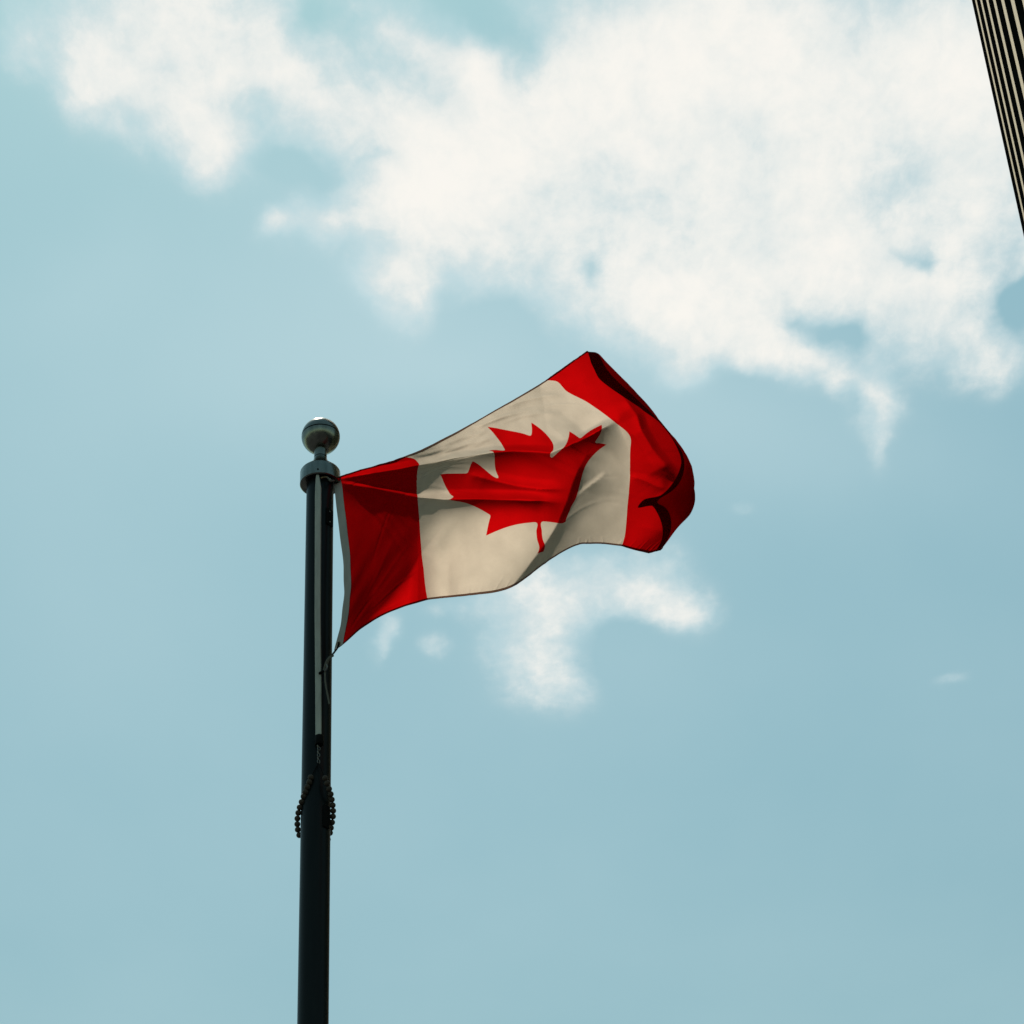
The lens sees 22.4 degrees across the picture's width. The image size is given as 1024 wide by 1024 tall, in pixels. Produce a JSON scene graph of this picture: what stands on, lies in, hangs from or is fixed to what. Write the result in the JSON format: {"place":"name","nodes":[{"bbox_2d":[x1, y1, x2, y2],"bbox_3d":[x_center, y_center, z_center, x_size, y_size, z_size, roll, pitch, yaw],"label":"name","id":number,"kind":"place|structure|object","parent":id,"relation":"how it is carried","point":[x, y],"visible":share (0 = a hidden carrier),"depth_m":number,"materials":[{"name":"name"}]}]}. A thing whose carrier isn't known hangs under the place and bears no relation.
{"place":"outdoors","nodes":[
{"label":"outdoors","id":0,"kind":"place"},
{"bbox_2d":[0,0,1023,1023],"label":"sky","id":1,"kind":"structure","parent":0,"point":[764,764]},
{"bbox_2d":[972,0,1023,234],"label":"office tower","id":2,"kind":"structure","parent":0,"point":[1000,24],"depth_m":70.19,"materials":[{"name":"beige stone"}]},
{"label":"ground","id":3,"kind":"structure","parent":0,"visible":0},
{"bbox_2d":[297,417,339,1023],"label":"flagpole","id":4,"kind":"object","parent":3,"relation":"on","point":[320,436],"visible":1,"depth_m":9.59,"materials":[{"name":"metal"}]},
{"bbox_2d":[315,475,323,762],"bbox_3d":[-0.742,0.391,9.958,0.046,1.368,0.034,-3,-38,0],"label":"halyard","id":5,"kind":"object","parent":4,"relation":"hanging from","point":[319,740],"visible":1,"depth_m":9.94,"materials":[{"name":"grey fabric"}]},
{"bbox_2d":[294,763,335,840],"bbox_3d":[-0.722,1.073,9.492,0.156,0.284,0.171,-3,-38,0],"label":"bead ring","id":6,"kind":"object","parent":5,"relation":"hanging from","point":[297,818],"visible":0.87,"depth_m":9.46,"materials":[{"name":"rubber"}]},
{"bbox_2d":[319,642,339,704],"bbox_3d":[-0.690,0.601,9.768,0.079,0.292,0.040,2,-39,-6],"label":"snap hook","id":7,"kind":"object","parent":5,"relation":"attached to","point":[329,658],"visible":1,"depth_m":9.77,"materials":[{"name":"black plastic"}]},
{"bbox_2d":[320,476,334,481],"bbox_3d":[-0.726,-0.132,10.394,0.041,0.064,0.087,-31,-46,31],"label":"snap hook","id":8,"kind":"object","parent":4,"relation":"attached to","point":[329,479],"visible":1,"depth_m":10.37,"materials":[{"name":"grey metal"}]},
{"bbox_2d":[334,351,694,649],"bbox_3d":[-0.018,-0.080,9.645,0.511,1.148,1.796,23,-45,-29],"label":"flag","id":9,"kind":"object","parent":4,"relation":"attached to","point":[585,448],"visible":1,"depth_m":9.65,"materials":[{"name":"fabric"}]}
]}

